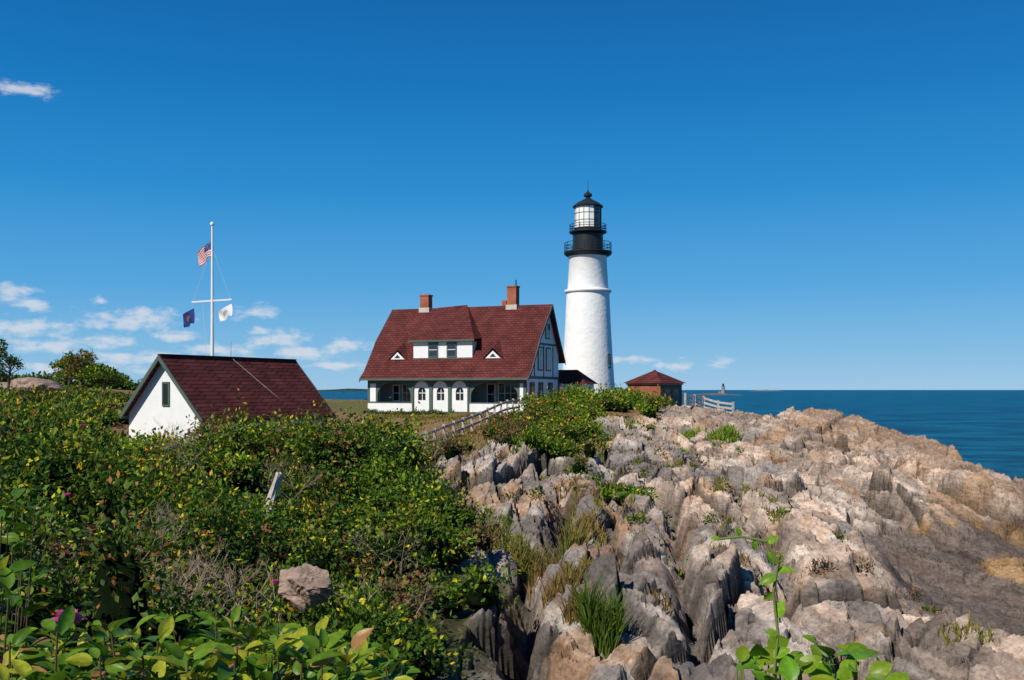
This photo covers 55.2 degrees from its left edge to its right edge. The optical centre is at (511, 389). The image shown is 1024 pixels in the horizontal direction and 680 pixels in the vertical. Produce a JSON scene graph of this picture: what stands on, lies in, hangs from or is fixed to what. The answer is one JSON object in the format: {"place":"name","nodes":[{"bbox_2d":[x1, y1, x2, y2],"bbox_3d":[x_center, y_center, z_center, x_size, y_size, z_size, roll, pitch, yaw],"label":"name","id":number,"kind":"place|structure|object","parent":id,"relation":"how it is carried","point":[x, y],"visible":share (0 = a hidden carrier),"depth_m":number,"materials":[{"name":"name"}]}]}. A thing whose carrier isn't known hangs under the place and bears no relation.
{"place":"outdoors","nodes":[
{"label":"outdoors","id":0,"kind":"place"},
{"bbox_2d":[318,388,367,390],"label":"island","id":1,"kind":"structure","parent":0,"point":[348,389],"depth_m":5911.79,"materials":[{"name":"green"}]},
{"bbox_2d":[376,402,494,402],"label":"porch cap","id":2,"kind":"object","parent":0,"point":[411,402],"visible":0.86,"depth_m":97.66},
{"bbox_2d":[413,358,471,358],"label":"dormer trim","id":3,"kind":"structure","parent":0,"point":[442,358],"depth_m":97.46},
{"bbox_2d":[413,341,476,357],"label":"dormer wall","id":4,"kind":"structure","parent":0,"point":[464,349],"depth_m":97.49,"materials":[{"name":"white paint"}]},
{"bbox_2d":[409,305,480,339],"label":"dormer roof","id":5,"kind":"structure","parent":4,"relation":"on","point":[449,323],"depth_m":99.26,"materials":[{"name":"red tile"}]},
{"bbox_2d":[408,339,478,342],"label":"dormer soffit","id":6,"kind":"structure","parent":5,"relation":"attached to","point":[412,341],"depth_m":97.28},
{"bbox_2d":[368,402,522,412],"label":"porch wall","id":7,"kind":"structure","parent":0,"point":[476,407],"depth_m":97.63,"materials":[{"name":"white paint"}]},
{"bbox_2d":[0,0,1023,389],"label":"sky","id":8,"kind":"structure","parent":0,"point":[793,194],"materials":[{"name":"blue"}]},
{"bbox_2d":[42,388,1023,679],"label":"terrain","id":9,"kind":"structure","parent":0,"point":[938,524],"depth_m":33.61,"materials":[{"name":"stone"}]},
{"bbox_2d":[0,382,10,387],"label":"boulder","id":10,"kind":"object","parent":9,"relation":"on","point":[4,384],"visible":0.1,"depth_m":73.24,"materials":[{"name":"stone"}]},
{"bbox_2d":[0,338,25,394],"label":"pine tree","id":11,"kind":"object","parent":9,"relation":"on","point":[11,361],"visible":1,"depth_m":58.92,"materials":[{"name":"green plant"}]},
{"bbox_2d":[10,377,68,393],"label":"boulder","id":12,"kind":"object","parent":9,"relation":"on","point":[27,382],"visible":0.38,"depth_m":67.00,"materials":[{"name":"stone"}]},
{"bbox_2d":[49,356,81,384],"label":"oak tree","id":13,"kind":"object","parent":9,"relation":"on","point":[56,364],"visible":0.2,"depth_m":83.68,"materials":[{"name":"green plant"}]},
{"bbox_2d":[0,370,142,438],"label":"shrubs","id":14,"kind":"object","parent":9,"relation":"on","point":[83,393],"visible":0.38,"depth_m":65.28,"materials":[{"name":"green plant"}]},
{"bbox_2d":[51,348,107,386],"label":"oak tree","id":15,"kind":"object","parent":9,"relation":"on","point":[74,361],"visible":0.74,"depth_m":79.66,"materials":[{"name":"green plant"}]},
{"bbox_2d":[75,362,133,389],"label":"oak tree","id":16,"kind":"object","parent":9,"relation":"on","point":[97,371],"visible":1,"depth_m":78.55,"materials":[{"name":"green plant"}]},
{"bbox_2d":[51,424,278,623],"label":"rose flowers","id":17,"kind":"object","parent":9,"relation":"on","point":[78,617],"visible":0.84,"depth_m":2.92,"materials":[{"name":"pink plant"}]},
{"bbox_2d":[183,222,232,355],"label":"flagpole","id":18,"kind":"object","parent":9,"relation":"on","point":[205,252],"visible":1,"depth_m":74.95,"materials":[{"name":"white metal"}]},
{"bbox_2d":[0,488,420,679],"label":"foreground rose bush","id":19,"kind":"object","parent":9,"relation":"on","point":[292,651],"visible":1,"depth_m":3.12,"materials":[{"name":"green plant"}]},
{"bbox_2d":[120,342,335,439],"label":"white shed","id":20,"kind":"structure","parent":9,"relation":"on","point":[171,389],"depth_m":51.20,"materials":[{"name":"paint"}]},
{"bbox_2d":[162,382,295,425],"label":"window frames","id":21,"kind":"structure","parent":20,"relation":"in","point":[168,383],"depth_m":49.83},
{"bbox_2d":[163,384,295,433],"bbox_3d":[-14.402,1.250,52.219,1.181,3.100,8.072,0,0,48],"label":"window glass","id":22,"kind":"structure","parent":20,"relation":"in","point":[165,386],"depth_m":49.88,"materials":[{"name":"black glass"}]},
{"bbox_2d":[2,422,481,625],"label":"dead branches","id":23,"kind":"object","parent":9,"relation":"on","point":[211,573],"visible":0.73,"depth_m":16.52,"materials":[{"name":"plant"}]},
{"bbox_2d":[0,382,527,679],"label":"rose shrubs","id":24,"kind":"object","parent":9,"relation":"on","point":[96,473],"visible":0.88,"depth_m":21.39,"materials":[{"name":"green plant"}]},
{"bbox_2d":[262,472,283,518],"bbox_3d":[-5.996,2.923,24.006,0.818,1.806,0.308,0,0,-7],"label":"driftwood post","id":25,"kind":"object","parent":9,"relation":"on","point":[274,488],"visible":0.45,"depth_m":23.91,"materials":[{"name":"grey wood"}]},
{"bbox_2d":[278,567,308,612],"bbox_3d":[-3.435,3.229,15.871,0.765,0.707,0.516,0,0,24],"label":"boulder","id":26,"kind":"object","parent":9,"relation":"on","point":[294,600],"visible":0.52,"depth_m":15.72,"materials":[{"name":"stone"}]},
{"bbox_2d":[286,564,333,605],"bbox_3d":[-3.200,3.099,15.586,0.744,0.662,0.616,0,0,0],"label":"boulder","id":27,"kind":"object","parent":9,"relation":"on","point":[315,582],"visible":0.98,"depth_m":15.45,"materials":[{"name":"stone"}]},
{"bbox_2d":[365,409,455,414],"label":"flower bed","id":28,"kind":"object","parent":9,"relation":"on","point":[423,411],"visible":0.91,"depth_m":95.87,"materials":[{"name":"green plant"}]},
{"bbox_2d":[381,382,497,402],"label":"wall","id":29,"kind":"structure","parent":9,"relation":"on","point":[479,393],"depth_m":97.88,"materials":[{"name":"white wood"}]},
{"bbox_2d":[368,380,524,402],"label":"porch arches","id":30,"kind":"structure","parent":9,"relation":"on","point":[473,384],"depth_m":95.15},
{"bbox_2d":[412,380,468,412],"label":"bays","id":31,"kind":"object","parent":30,"relation":"attached to","point":[448,383],"visible":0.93,"depth_m":96.09,"materials":[{"name":"wood"}]},
{"bbox_2d":[414,381,466,411],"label":"panels","id":32,"kind":"object","parent":31,"relation":"attached to","point":[456,405],"visible":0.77,"depth_m":96.34,"materials":[{"name":"white paint"}]},
{"bbox_2d":[397,398,519,449],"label":"wooden fence","id":33,"kind":"object","parent":9,"relation":"on","point":[493,407],"visible":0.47,"depth_m":72.07,"materials":[{"name":"grey wood"}]},
{"bbox_2d":[378,317,557,401],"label":"gable walls","id":34,"kind":"structure","parent":9,"relation":"on","point":[555,365],"depth_m":98.65,"materials":[{"name":"paint"}]},
{"bbox_2d":[360,304,564,378],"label":"roof","id":35,"kind":"structure","parent":34,"relation":"on","point":[517,333],"depth_m":97.84,"materials":[{"name":"red tile"}]},
{"bbox_2d":[359,378,527,380],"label":"eave fascia","id":36,"kind":"structure","parent":35,"relation":"attached to","point":[443,379],"depth_m":95.31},
{"bbox_2d":[359,304,565,381],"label":"rake trim","id":37,"kind":"structure","parent":35,"relation":"attached to","point":[530,374],"depth_m":98.03,"materials":[{"name":"wood"}]},
{"bbox_2d":[419,304,517,312],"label":"chimney flashing","id":38,"kind":"object","parent":35,"relation":"on","point":[511,307],"visible":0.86,"depth_m":99.86,"materials":[{"name":"grey metal"}]},
{"bbox_2d":[420,287,518,307],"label":"chimneys","id":39,"kind":"object","parent":35,"relation":"on","point":[512,297],"visible":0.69,"depth_m":99.94,"materials":[{"name":"red brick"}]},
{"bbox_2d":[419,285,519,296],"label":"chimney caps","id":40,"kind":"object","parent":39,"relation":"on","point":[432,295],"visible":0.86,"depth_m":103.23,"materials":[{"name":"red brick"}]},
{"bbox_2d":[393,324,552,402],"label":"window frames","id":41,"kind":"structure","parent":34,"relation":"attached to","point":[539,383],"depth_m":97.19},
{"bbox_2d":[394,325,552,402],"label":"window glass","id":42,"kind":"object","parent":34,"relation":"attached to","point":[505,390],"visible":0.76,"depth_m":97.09,"materials":[{"name":"black glass"}]},
{"bbox_2d":[419,387,462,399],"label":"glass","id":43,"kind":"object","parent":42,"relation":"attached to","point":[440,393],"visible":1,"depth_m":96.50,"materials":[{"name":"black glass"}]},
{"bbox_2d":[422,331,550,399],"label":"window bars","id":44,"kind":"object","parent":42,"relation":"attached to","point":[509,393],"depth_m":97.14,"materials":[{"name":"wood"}]},
{"bbox_2d":[525,343,558,404],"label":"gable trim","id":45,"kind":"structure","parent":34,"relation":"attached to","point":[537,377],"depth_m":97.50,"materials":[{"name":"wood"}]},
{"bbox_2d":[559,384,593,393],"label":"wing","id":46,"kind":"structure","parent":9,"relation":"on","point":[583,386],"depth_m":101.74,"materials":[{"name":"white paint"}]},
{"bbox_2d":[558,370,597,383],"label":"wing roof","id":47,"kind":"structure","parent":46,"relation":"on","point":[569,376],"depth_m":102.23,"materials":[{"name":"red"}]},
{"bbox_2d":[562,190,614,392],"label":"lighthouse","id":48,"kind":"object","parent":9,"relation":"on","point":[588,345],"visible":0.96,"depth_m":117.84,"materials":[{"name":"paint"}]},
{"bbox_2d":[352,411,994,679],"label":"grass tufts","id":49,"kind":"object","parent":9,"relation":"on","point":[605,627],"visible":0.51,"depth_m":28.20,"materials":[{"name":"green plant"}]},
{"bbox_2d":[416,381,942,613],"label":"headland shrubs","id":50,"kind":"object","parent":9,"relation":"on","point":[563,428],"visible":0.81,"depth_m":53.43,"materials":[{"name":"green plant"}]},
{"bbox_2d":[684,393,733,413],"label":"wooden fence","id":51,"kind":"object","parent":9,"relation":"on","point":[703,398],"visible":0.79,"depth_m":86.91,"materials":[{"name":"white wood"}]},
{"bbox_2d":[710,526,908,679],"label":"climbing vine","id":52,"kind":"object","parent":9,"relation":"on","point":[793,665],"visible":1,"depth_m":3.00,"materials":[{"name":"green plant"}]},
{"bbox_2d":[319,390,1023,480],"bbox_3d":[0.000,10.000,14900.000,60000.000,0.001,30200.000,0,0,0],"label":"sea","id":53,"kind":"structure","parent":0,"point":[984,429],"depth_m":493.08,"materials":[{"name":"liquid"}]},
{"bbox_2d":[696,393,738,394],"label":"ledge island","id":54,"kind":"structure","parent":0,"point":[716,394],"depth_m":1787.71,"materials":[{"name":"grey stone"}]},
{"bbox_2d":[718,384,724,393],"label":"distant lighthouse","id":55,"kind":"object","parent":54,"relation":"on","point":[723,389],"visible":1,"depth_m":1797.37,"materials":[{"name":"stone"}]},
{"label":"foundation","id":56,"kind":"object","parent":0,"visible":0},
{"bbox_2d":[627,385,681,406],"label":"walls","id":57,"kind":"structure","parent":56,"relation":"on","point":[657,388],"depth_m":109.52,"materials":[{"name":"red brick"}]},
{"bbox_2d":[624,370,684,382],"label":"hip roof","id":58,"kind":"structure","parent":57,"relation":"on","point":[654,376],"depth_m":109.90,"materials":[{"name":"red tile"}]},
{"bbox_2d":[626,383,682,384],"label":"cornice","id":59,"kind":"structure","parent":57,"relation":"attached to","point":[654,383],"depth_m":109.43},
{"bbox_2d":[665,389,677,405],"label":"window frames","id":60,"kind":"structure","parent":57,"relation":"attached to","point":[673,394],"depth_m":109.91,"materials":[{"name":"wood"}]},
{"bbox_2d":[666,390,677,404],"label":"window glass","id":61,"kind":"object","parent":57,"relation":"attached to","point":[675,395],"visible":0.68,"depth_m":109.98,"materials":[{"name":"glass"}]}
]}

